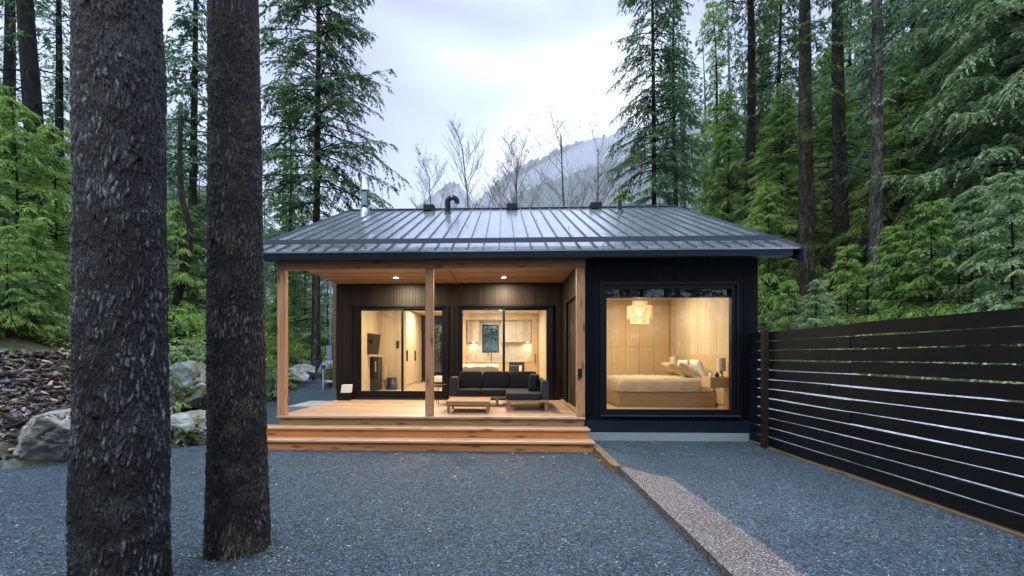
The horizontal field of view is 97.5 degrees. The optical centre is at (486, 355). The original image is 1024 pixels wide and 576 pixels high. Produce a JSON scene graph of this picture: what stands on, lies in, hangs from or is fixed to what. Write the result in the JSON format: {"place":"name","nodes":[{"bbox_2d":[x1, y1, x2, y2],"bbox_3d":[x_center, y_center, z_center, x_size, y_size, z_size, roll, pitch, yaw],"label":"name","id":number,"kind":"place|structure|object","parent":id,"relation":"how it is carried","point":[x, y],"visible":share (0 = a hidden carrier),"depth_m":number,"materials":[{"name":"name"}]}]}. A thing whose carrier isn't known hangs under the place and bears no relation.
{"place":"outdoors","nodes":[
{"label":"outdoors","id":0,"kind":"place"},
{"bbox_2d":[417,181,474,207],"bbox_3d":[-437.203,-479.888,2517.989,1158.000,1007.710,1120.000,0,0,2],"label":"mountain","id":1,"kind":"structure","parent":0,"point":[438,200],"depth_m":2487.19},
{"bbox_2d":[0,0,993,229],"label":"sky","id":2,"kind":"structure","parent":0,"point":[489,63],"materials":[{"name":"white"}]},
{"bbox_2d":[0,253,1023,468],"bbox_3d":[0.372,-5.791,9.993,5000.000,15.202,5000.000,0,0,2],"label":"ground","id":3,"kind":"structure","parent":0,"point":[18,341],"depth_m":8.46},
{"bbox_2d":[0,0,54,220],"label":"fir tree","id":4,"kind":"object","parent":3,"relation":"on","point":[9,56],"visible":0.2,"depth_m":16.63,"materials":[{"name":"green plant"}]},
{"bbox_2d":[0,225,62,338],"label":"young conifer","id":5,"kind":"object","parent":3,"relation":"on","point":[12,230],"visible":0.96,"depth_m":8.56,"materials":[{"name":"green plant"}]},
{"bbox_2d":[0,178,67,315],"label":"young conifer","id":6,"kind":"object","parent":3,"relation":"on","point":[4,186],"visible":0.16,"depth_m":9.75,"materials":[{"name":"green plant"}]},
{"bbox_2d":[0,273,69,336],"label":"shrub","id":7,"kind":"object","parent":3,"relation":"on","point":[23,289],"visible":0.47,"depth_m":8.97,"materials":[{"name":"green plant"}]},
{"bbox_2d":[0,0,70,320],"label":"fir tree","id":8,"kind":"object","parent":3,"relation":"on","point":[31,84],"visible":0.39,"depth_m":12.71,"materials":[{"name":"green plant"}]},
{"bbox_2d":[0,117,70,338],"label":"young conifer","id":9,"kind":"object","parent":3,"relation":"on","point":[59,144],"visible":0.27,"depth_m":11.06,"materials":[{"name":"green plant"}]},
{"bbox_2d":[0,84,70,286],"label":"young conifer","id":10,"kind":"object","parent":3,"relation":"on","point":[6,104],"visible":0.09,"depth_m":12.23,"materials":[{"name":"green plant"}]},
{"bbox_2d":[0,89,71,329],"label":"young conifer","id":11,"kind":"object","parent":3,"relation":"on","point":[15,155],"visible":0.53,"depth_m":10.07,"materials":[{"name":"green plant"}]},
{"bbox_2d":[0,217,71,341],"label":"young conifer","id":12,"kind":"object","parent":3,"relation":"on","point":[41,244],"visible":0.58,"depth_m":9.26,"materials":[{"name":"green plant"}]},
{"bbox_2d":[0,125,71,277],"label":"young conifer","id":13,"kind":"object","parent":3,"relation":"on","point":[59,160],"visible":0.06,"depth_m":13.54,"materials":[{"name":"green plant"}]},
{"bbox_2d":[2,0,70,235],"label":"fir tree","id":14,"kind":"object","parent":3,"relation":"on","point":[58,69],"visible":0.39,"depth_m":14.95,"materials":[{"name":"green plant"}]},
{"bbox_2d":[20,163,70,329],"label":"young conifer","id":15,"kind":"object","parent":3,"relation":"on","point":[47,207],"visible":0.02,"depth_m":11.96,"materials":[{"name":"green plant"}]},
{"bbox_2d":[0,348,197,466],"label":"wood chips","id":16,"kind":"object","parent":3,"relation":"on","point":[7,395],"visible":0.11,"depth_m":7.79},
{"bbox_2d":[65,0,173,575],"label":"spruce tree","id":17,"kind":"object","parent":3,"relation":"on","point":[118,505],"visible":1,"depth_m":2.94,"materials":[{"name":"grey plant"}]},
{"bbox_2d":[2,274,324,378],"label":"undergrowth","id":18,"kind":"object","parent":3,"relation":"on","point":[64,335],"visible":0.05,"depth_m":10.27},
{"bbox_2d":[166,194,206,357],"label":"young conifer","id":19,"kind":"object","parent":3,"relation":"on","point":[174,237],"visible":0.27,"depth_m":13.07,"materials":[{"name":"green plant"}]},
{"bbox_2d":[166,101,206,339],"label":"slim tree","id":20,"kind":"object","parent":3,"relation":"on","point":[178,293],"visible":0.73,"depth_m":12.88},
{"bbox_2d":[168,338,205,414],"bbox_3d":[-6.558,0.697,9.867,2.131,2.156,2.025,0,0,21],"label":"shrub","id":21,"kind":"object","parent":3,"relation":"on","point":[179,347],"visible":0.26,"depth_m":9.56,"materials":[{"name":"green plant"}]},
{"bbox_2d":[167,181,206,328],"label":"young conifer","id":22,"kind":"object","parent":3,"relation":"on","point":[203,196],"visible":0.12,"depth_m":17.14,"materials":[{"name":"green plant"}]},
{"bbox_2d":[169,361,205,409],"bbox_3d":[-6.375,0.627,9.640,1.252,1.057,0.838,0,0,2],"label":"boulder","id":23,"kind":"object","parent":3,"relation":"on","point":[191,375],"visible":0.61,"depth_m":9.28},
{"bbox_2d":[168,307,206,365],"bbox_3d":[-7.404,0.070,10.678,2.286,2.434,2.406,0,0,9],"label":"shrub","id":24,"kind":"object","parent":3,"relation":"on","point":[178,319],"visible":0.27,"depth_m":10.63,"materials":[{"name":"green plant"}]},
{"bbox_2d":[167,203,268,360],"bbox_3d":[-8.635,-1.960,13.952,3.560,6.000,3.679,0,0,5],"label":"young conifer","id":25,"kind":"object","parent":3,"relation":"on","point":[199,209],"visible":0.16,"depth_m":13.58,"materials":[{"name":"green plant"}]},
{"bbox_2d":[163,0,273,345],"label":"fir tree","id":26,"kind":"object","parent":3,"relation":"on","point":[194,120],"visible":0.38,"depth_m":15.88,"materials":[{"name":"green plant"}]},
{"bbox_2d":[202,0,270,560],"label":"spruce tree","id":27,"kind":"object","parent":3,"relation":"on","point":[237,518],"visible":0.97,"depth_m":3.81,"materials":[{"name":"brown plant"}]},
{"bbox_2d":[263,228,310,338],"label":"young conifer","id":28,"kind":"object","parent":3,"relation":"on","point":[272,281],"visible":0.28,"depth_m":26.46,"materials":[{"name":"green plant"}]},
{"bbox_2d":[265,284,309,362],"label":"young conifer","id":29,"kind":"object","parent":3,"relation":"on","point":[270,322],"visible":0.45,"depth_m":21.71,"materials":[{"name":"green plant"}]},
{"bbox_2d":[262,72,312,337],"bbox_3d":[-13.399,-9.902,30.554,4.894,19.200,3.832,0,0,4],"label":"fir tree","id":30,"kind":"object","parent":3,"relation":"on","point":[291,227],"visible":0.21,"depth_m":30.57,"materials":[{"name":"green plant"}]},
{"bbox_2d":[265,271,332,347],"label":"young conifer","id":31,"kind":"object","parent":3,"relation":"on","point":[296,293],"visible":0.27,"depth_m":27.21,"materials":[{"name":"green plant"}]},
{"bbox_2d":[265,327,332,376],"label":"undergrowth","id":32,"kind":"object","parent":3,"relation":"on","point":[322,347],"visible":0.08,"depth_m":24.21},
{"bbox_2d":[289,277,332,359],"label":"young conifer","id":33,"kind":"object","parent":3,"relation":"on","point":[326,300],"visible":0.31,"depth_m":26.03,"materials":[{"name":"green plant"}]},
{"bbox_2d":[259,0,412,369],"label":"fir tree","id":34,"kind":"object","parent":3,"relation":"on","point":[324,86],"visible":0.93,"depth_m":22.59,"materials":[{"name":"green plant"}]},
{"bbox_2d":[0,378,721,575],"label":"gravel yard","id":35,"kind":"structure","parent":3,"relation":"on","point":[309,389],"depth_m":4.74,"materials":[{"name":"gravel"}]},
{"bbox_2d":[12,408,70,461],"bbox_3d":[-6.951,1.362,7.415,1.341,1.020,1.064,0,0,2],"label":"boulder","id":36,"kind":"object","parent":35,"relation":"on","point":[45,436],"visible":0.56,"depth_m":7.02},
{"bbox_2d":[170,410,206,444],"bbox_3d":[-5.756,1.469,8.795,0.855,0.802,1.012,0,0,33],"label":"boulder","id":37,"kind":"object","parent":35,"relation":"on","point":[189,427],"visible":0.51,"depth_m":8.51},
{"bbox_2d":[266,370,294,400],"bbox_3d":[-7.401,1.279,15.485,1.470,1.565,1.546,0,0,20],"label":"shrub","id":38,"kind":"object","parent":35,"relation":"on","point":[271,391],"visible":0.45,"depth_m":15.45,"materials":[{"name":"green plant"}]},
{"bbox_2d":[266,359,302,389],"bbox_3d":[-8.236,1.063,17.810,1.890,1.912,1.796,0,0,-33],"label":"shrub","id":39,"kind":"object","parent":35,"relation":"on","point":[290,375],"visible":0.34,"depth_m":17.75,"materials":[{"name":"green plant"}]},
{"bbox_2d":[288,401,329,412],"bbox_3d":[-4.500,1.500,11.775,0.830,0.500,1.400,0,0,2],"label":"concrete step","id":40,"kind":"object","parent":35,"relation":"on","point":[295,407],"visible":0.18,"depth_m":11.28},
{"bbox_2d":[295,272,327,379],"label":"slim tree","id":41,"kind":"object","parent":35,"relation":"on","point":[314,356],"visible":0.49,"depth_m":20.44,"materials":[{"name":"brown plant"}]},
{"bbox_2d":[318,360,332,380],"bbox_3d":[-6.715,0.567,19.189,0.966,0.998,0.922,0,0,21],"label":"boulder","id":42,"kind":"object","parent":35,"relation":"on","point":[328,371],"visible":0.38,"depth_m":18.81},
{"bbox_2d":[327,281,335,388],"bbox_3d":[-6.284,-1.350,18.209,0.401,6.000,0.172,0,0,-14],"label":"utility pole","id":43,"kind":"object","parent":35,"relation":"on","point":[331,352],"visible":0.57,"depth_m":18.17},
{"bbox_2d":[173,440,780,575],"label":"fallen leaves","id":44,"kind":"object","parent":35,"relation":"on","point":[385,471],"visible":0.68,"depth_m":6.79,"materials":[{"name":"brown plant"}]},
{"bbox_2d":[0,443,1023,575],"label":"gravel stones","id":45,"kind":"object","parent":35,"relation":"on","point":[634,551],"visible":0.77,"depth_m":4.59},
{"bbox_2d":[406,137,453,207],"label":"bare tree","id":46,"kind":"object","parent":3,"relation":"on","point":[426,174],"visible":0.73,"depth_m":42.99,"materials":[{"name":"grey plant"}]},
{"bbox_2d":[414,110,504,207],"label":"bare tree","id":47,"kind":"object","parent":3,"relation":"on","point":[458,154],"visible":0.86,"depth_m":40.63,"materials":[{"name":"grey plant"}]},
{"bbox_2d":[0,0,989,316],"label":"forest","id":48,"kind":"object","parent":3,"relation":"on","point":[688,76],"visible":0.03,"depth_m":36.36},
{"bbox_2d":[461,128,535,206],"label":"bare tree","id":49,"kind":"object","parent":3,"relation":"on","point":[504,188],"visible":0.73,"depth_m":37.59,"materials":[{"name":"grey plant"}]},
{"bbox_2d":[457,105,557,207],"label":"bare tree","id":50,"kind":"object","parent":3,"relation":"on","point":[516,167],"visible":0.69,"depth_m":41.49,"materials":[{"name":"grey plant"}]},
{"bbox_2d":[263,176,805,451],"bbox_3d":[0.761,-1.830,14.142,10.530,7.260,12.380,0,0,2],"label":"cabin","id":51,"kind":"object","parent":3,"relation":"on","point":[697,270],"visible":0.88,"depth_m":8.83,"materials":[{"name":"black"}]},
{"bbox_2d":[367,333,380,354],"bbox_3d":[-3.725,-0.392,14.537,0.592,0.702,0.349,0,0,43],"label":"television","id":52,"kind":"object","parent":51,"relation":"attached to","point":[373,343],"visible":0.99,"depth_m":14.45,"materials":[{"name":"black metal"}]},
{"bbox_2d":[370,356,382,390],"bbox_3d":[-3.817,0.570,14.987,0.564,1.159,0.570,0,0,2],"label":"wood stove","id":53,"kind":"object","parent":51,"relation":"in","point":[375,373],"visible":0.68,"depth_m":14.75,"materials":[{"name":"metal"}]},
{"bbox_2d":[354,304,447,399],"bbox_3d":[-2.293,-0.098,12.065,2.520,2.555,0.183,0,0,2],"label":"sliding door","id":54,"kind":"structure","parent":51,"relation":"in","point":[359,394],"depth_m":12.08,"materials":[{"name":"black glass"}]},
{"bbox_2d":[406,311,421,385],"bbox_3d":[-3.314,-0.320,17.984,0.760,2.940,4.096,0,0,2],"label":"hall wardrobe","id":55,"kind":"object","parent":51,"relation":"on","point":[413,348],"visible":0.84,"depth_m":18.20,"materials":[{"name":"brown wood"}]},
{"bbox_2d":[446,397,490,412],"bbox_3d":[-0.364,1.052,9.590,0.900,0.244,0.895,0,0,2],"label":"coffee table","id":56,"kind":"object","parent":51,"relation":"on","point":[452,401],"visible":1,"depth_m":9.17,"materials":[{"name":"brown wood"}]},
{"bbox_2d":[449,371,548,410],"bbox_3d":[0.237,0.774,10.338,2.245,0.800,1.720,0,0,2],"label":"corner sofa","id":57,"kind":"object","parent":51,"relation":"on","point":[522,387],"visible":1,"depth_m":10.49,"materials":[{"name":"black fabric"}]},
{"bbox_2d":[463,313,537,373],"bbox_3d":[0.565,-0.325,19.477,3.278,2.950,0.750,0,0,2],"label":"kitchen","id":58,"kind":"object","parent":51,"relation":"on","point":[521,337],"visible":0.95,"depth_m":19.49,"materials":[{"name":"brown wood"}]},
{"bbox_2d":[456,304,552,399],"bbox_3d":[0.480,-0.098,11.962,2.570,2.555,0.183,0,0,2],"label":"sliding door","id":59,"kind":"structure","parent":51,"relation":"in","point":[459,307],"depth_m":11.96,"materials":[{"name":"black glass"}]},
{"bbox_2d":[563,292,575,413],"bbox_3d":[1.932,-0.085,9.985,0.180,2.530,2.000,0,0,2],"label":"porch door","id":60,"kind":"structure","parent":51,"relation":"in","point":[571,405],"depth_m":10.55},
{"bbox_2d":[627,300,652,323],"bbox_3d":[3.653,-1.192,10.672,0.599,0.834,0.600,0,0,2],"label":"pendant lamp","id":61,"kind":"object","parent":51,"relation":"hanging from","point":[633,309],"visible":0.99,"depth_m":10.52,"materials":[{"name":"paper"}]},
{"bbox_2d":[607,354,728,406],"bbox_3d":[4.058,0.559,10.707,2.235,1.179,3.500,0,0,2],"label":"bed","id":62,"kind":"object","parent":51,"relation":"on","point":[653,391],"visible":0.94,"depth_m":10.01,"materials":[{"name":"fabric"}]},
{"bbox_2d":[690,360,705,376],"bbox_3d":[4.888,0.290,10.376,0.249,0.413,0.629,0,0,2],"label":"pillow","id":63,"kind":"object","parent":62,"relation":"on","point":[697,367],"visible":0.98,"depth_m":10.17,"materials":[{"name":"white fabric"}]},
{"bbox_2d":[600,281,740,416],"bbox_3d":[3.549,-0.138,8.782,2.660,2.625,0.285,0,0,2],"label":"bedroom window","id":64,"kind":"structure","parent":51,"relation":"in","point":[659,289],"depth_m":8.71,"materials":[{"name":"black glass"}]},
{"bbox_2d":[701,376,728,387],"bbox_3d":[4.865,0.552,9.456,0.460,0.215,0.420,0,0,2],"label":"nightstand","id":65,"kind":"object","parent":51,"relation":"on","point":[715,382],"visible":0.78,"depth_m":9.25,"materials":[{"name":"brown wood"}]},
{"bbox_3d":[-0.428,0.704,14.251,1.714,0.791,1.050,0,0,2],"label":"white sofa","id":66,"kind":"object","parent":51,"relation":"in","visible":0},
{"bbox_2d":[463,364,498,374],"bbox_3d":[-0.262,0.492,13.859,1.274,0.493,0.400,0,0,2],"label":"throw","id":67,"kind":"object","parent":66,"relation":"on","point":[481,368],"visible":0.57,"depth_m":13.67,"materials":[{"name":"white fabric"}]},
{"bbox_2d":[516,86,623,206],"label":"bare tree","id":68,"kind":"object","parent":3,"relation":"on","point":[562,168],"visible":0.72,"depth_m":39.12,"materials":[{"name":"grey plant"}]},
{"bbox_2d":[556,114,630,205],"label":"bare tree","id":69,"kind":"object","parent":3,"relation":"on","point":[598,181],"visible":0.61,"depth_m":41.34,"materials":[{"name":"grey plant"}]},
{"bbox_2d":[593,442,620,472],"bbox_3d":[1.938,1.698,7.443,0.120,0.185,1.820,0,0,2],"label":"timber edging","id":70,"kind":"object","parent":3,"relation":"on","point":[608,461],"visible":0.57,"depth_m":7.07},
{"bbox_2d":[598,0,715,207],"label":"fir tree","id":71,"kind":"object","parent":3,"relation":"on","point":[642,108],"visible":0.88,"depth_m":24.58,"materials":[{"name":"green plant"}]},
{"bbox_2d":[638,0,711,209],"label":"fir tree","id":72,"kind":"object","parent":3,"relation":"on","point":[672,116],"visible":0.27,"depth_m":27.05,"materials":[{"name":"green plant"}]},
{"bbox_2d":[678,0,743,218],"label":"fir tree","id":73,"kind":"object","parent":3,"relation":"on","point":[713,15],"visible":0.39,"depth_m":30.41,"materials":[{"name":"green plant"}]},
{"bbox_2d":[620,467,805,575],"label":"walkway","id":74,"kind":"structure","parent":3,"relation":"on","point":[721,544],"depth_m":4.16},
{"bbox_2d":[690,87,769,288],"bbox_3d":[12.046,-7.999,22.604,4.795,11.400,4.944,0,0,33],"label":"hemlock tree","id":75,"kind":"object","parent":3,"relation":"on","point":[719,141],"visible":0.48,"depth_m":22.34,"materials":[{"name":"green plant"}]},
{"bbox_2d":[692,0,815,270],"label":"fir tree","id":76,"kind":"object","parent":3,"relation":"on","point":[749,142],"visible":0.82,"depth_m":19.98,"materials":[{"name":"green plant"}]},
{"bbox_2d":[743,0,782,231],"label":"fir tree","id":77,"kind":"object","parent":3,"relation":"on","point":[756,34],"visible":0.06,"depth_m":33.28,"materials":[{"name":"green plant"}]},
{"bbox_2d":[721,0,831,264],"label":"fir tree","id":78,"kind":"object","parent":3,"relation":"on","point":[767,63],"visible":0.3,"depth_m":28.30,"materials":[{"name":"green plant"}]},
{"bbox_2d":[744,180,825,322],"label":"young conifer","id":79,"kind":"object","parent":3,"relation":"on","point":[765,193],"visible":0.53,"depth_m":16.45,"materials":[{"name":"green plant"}]},
{"bbox_2d":[758,280,816,370],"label":"young conifer","id":80,"kind":"object","parent":3,"relation":"on","point":[788,301],"visible":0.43,"depth_m":12.87,"materials":[{"name":"green plant"}]},
{"bbox_2d":[734,81,853,302],"bbox_3d":[12.361,-6.533,18.502,4.784,9.880,4.640,0,0,-44],"label":"hemlock tree","id":81,"kind":"object","parent":3,"relation":"on","point":[774,179],"visible":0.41,"depth_m":18.48,"materials":[{"name":"green plant"}]},
{"bbox_2d":[733,0,894,328],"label":"fir tree","id":82,"kind":"object","parent":3,"relation":"on","point":[806,271],"visible":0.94,"depth_m":15.14,"materials":[{"name":"green plant"}]},
{"bbox_2d":[782,279,851,362],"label":"young conifer","id":83,"kind":"object","parent":3,"relation":"on","point":[821,296],"visible":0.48,"depth_m":12.00,"materials":[{"name":"green plant"}]},
{"bbox_2d":[776,156,866,291],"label":"young conifer","id":84,"kind":"object","parent":3,"relation":"on","point":[827,194],"visible":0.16,"depth_m":19.39,"materials":[{"name":"green plant"}]},
{"bbox_2d":[798,243,868,325],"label":"slim tree","id":85,"kind":"object","parent":3,"relation":"on","point":[833,250],"visible":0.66,"depth_m":13.97,"materials":[{"name":"brown plant"}]},
{"bbox_2d":[785,46,885,277],"bbox_3d":[15.747,-8.438,20.348,4.784,11.780,4.640,0,0,14],"label":"hemlock tree","id":86,"kind":"object","parent":3,"relation":"on","point":[826,108],"visible":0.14,"depth_m":20.21,"materials":[{"name":"green plant"}]},
{"bbox_2d":[786,0,891,247],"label":"hemlock tree","id":87,"kind":"object","parent":3,"relation":"on","point":[849,61],"visible":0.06,"depth_m":28.96,"materials":[{"name":"green plant"}]},
{"bbox_2d":[814,244,883,348],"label":"young conifer","id":88,"kind":"object","parent":3,"relation":"on","point":[847,318],"visible":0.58,"depth_m":13.35,"materials":[{"name":"green plant"}]},
{"bbox_2d":[774,0,941,308],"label":"fir tree","id":89,"kind":"object","parent":3,"relation":"on","point":[838,108],"visible":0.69,"depth_m":16.64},
{"bbox_2d":[831,271,907,324],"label":"slim tree","id":90,"kind":"object","parent":3,"relation":"on","point":[867,296],"visible":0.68,"depth_m":12.59,"materials":[{"name":"green plant"}]},
{"bbox_2d":[804,0,952,335],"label":"fir tree","id":91,"kind":"object","parent":3,"relation":"on","point":[876,211],"visible":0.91,"depth_m":13.60,"materials":[{"name":"green plant"}]},
{"bbox_2d":[758,248,1023,396],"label":"undergrowth","id":92,"kind":"object","parent":3,"relation":"on","point":[822,311],"visible":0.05,"depth_m":14.89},
{"bbox_2d":[847,225,952,348],"bbox_3d":[11.139,-1.652,12.163,2.448,4.125,2.529,0,0,-43],"label":"young conifer","id":93,"kind":"object","parent":3,"relation":"on","point":[893,231],"visible":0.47,"depth_m":12.18,"materials":[{"name":"green plant"}]},
{"bbox_2d":[816,51,995,312],"bbox_3d":[14.279,-5.814,15.414,4.784,9.500,4.640,0,0,42],"label":"hemlock tree","id":94,"kind":"object","parent":3,"relation":"on","point":[898,166],"visible":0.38,"depth_m":15.35,"materials":[{"name":"green plant"}]},
{"bbox_2d":[815,0,1021,256],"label":"hemlock tree","id":95,"kind":"object","parent":3,"relation":"on","point":[896,6],"visible":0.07,"depth_m":21.50,"materials":[{"name":"green plant"}]},
{"bbox_2d":[815,0,1023,298],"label":"hemlock tree","id":96,"kind":"object","parent":3,"relation":"on","point":[922,49],"visible":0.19,"depth_m":15.84,"materials":[{"name":"green plant"}]},
{"bbox_2d":[867,193,998,347],"bbox_3d":[11.550,-1.867,11.574,2.759,4.650,2.851,0,0,40],"label":"young conifer","id":97,"kind":"object","parent":3,"relation":"on","point":[922,229],"visible":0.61,"depth_m":11.49,"materials":[{"name":"green plant"}]},
{"bbox_2d":[865,0,1023,308],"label":"hemlock tree","id":98,"kind":"object","parent":3,"relation":"on","point":[993,40],"visible":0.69,"depth_m":12.95,"materials":[{"name":"green plant"}]},
{"bbox_2d":[901,179,1023,346],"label":"young conifer","id":99,"kind":"object","parent":3,"relation":"on","point":[958,220],"visible":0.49,"depth_m":11.10,"materials":[{"name":"green plant"}]},
{"bbox_2d":[930,162,1023,347],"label":"young conifer","id":100,"kind":"object","parent":3,"relation":"on","point":[1010,216],"visible":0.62,"depth_m":10.20,"materials":[{"name":"green plant"}]},
{"bbox_2d":[607,300,668,374],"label":"wardrobe wall","id":101,"kind":"structure","parent":0,"point":[637,349],"depth_m":12.85,"materials":[{"name":"brown wood"}]},
{"bbox_2d":[607,305,610,374],"bbox_3d":[3.392,-0.170,12.902,0.394,2.600,0.038,0,0,2],"label":"wardrobe door","id":102,"kind":"structure","parent":101,"relation":"in","point":[608,306],"depth_m":12.88,"materials":[{"name":"brown wood"}]},
{"bbox_2d":[611,305,624,374],"bbox_3d":[3.792,-0.170,12.887,0.394,2.600,0.038,0,0,2],"label":"wardrobe door","id":103,"kind":"structure","parent":101,"relation":"in","point":[617,311],"depth_m":12.87,"materials":[{"name":"brown wood"}]},
{"bbox_2d":[625,305,638,374],"bbox_3d":[4.191,-0.170,12.872,0.394,2.600,0.038,0,0,2],"label":"wardrobe door","id":104,"kind":"structure","parent":101,"relation":"in","point":[631,330],"depth_m":12.85,"materials":[{"name":"brown wood"}]},
{"bbox_2d":[639,305,653,374],"bbox_3d":[4.591,-0.170,12.857,0.394,2.600,0.038,0,0,2],"label":"wardrobe door","id":105,"kind":"structure","parent":101,"relation":"in","point":[646,331],"depth_m":12.84,"materials":[{"name":"brown wood"}]},
{"bbox_2d":[654,304,668,374],"bbox_3d":[5.016,-0.170,12.841,0.444,2.600,0.038,0,0,2],"label":"wardrobe door","id":106,"kind":"structure","parent":101,"relation":"in","point":[661,311],"depth_m":12.82,"materials":[{"name":"brown wood"}]},
{"bbox_2d":[501,141,826,210],"bbox_3d":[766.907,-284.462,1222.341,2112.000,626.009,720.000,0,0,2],"label":"mountain","id":107,"kind":"structure","parent":0,"point":[584,172],"depth_m":1206.05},
{"bbox_2d":[475,108,885,207],"bbox_3d":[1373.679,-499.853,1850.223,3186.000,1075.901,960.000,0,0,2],"label":"mountain","id":108,"kind":"structure","parent":0,"point":[587,156],"depth_m":1858.72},
{"bbox_2d":[593,440,1023,575],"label":"gravel path","id":109,"kind":"structure","parent":0,"point":[626,456],"depth_m":4.63,"materials":[{"name":"gravel"}]},
{"bbox_2d":[748,307,1023,537],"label":"slat fence","id":110,"kind":"object","parent":109,"relation":"on","point":[895,359],"visible":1,"depth_m":5.22,"materials":[{"name":"wood"}]},
{"bbox_2d":[758,369,1023,514],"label":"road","id":111,"kind":"structure","parent":0,"point":[904,420],"depth_m":7.42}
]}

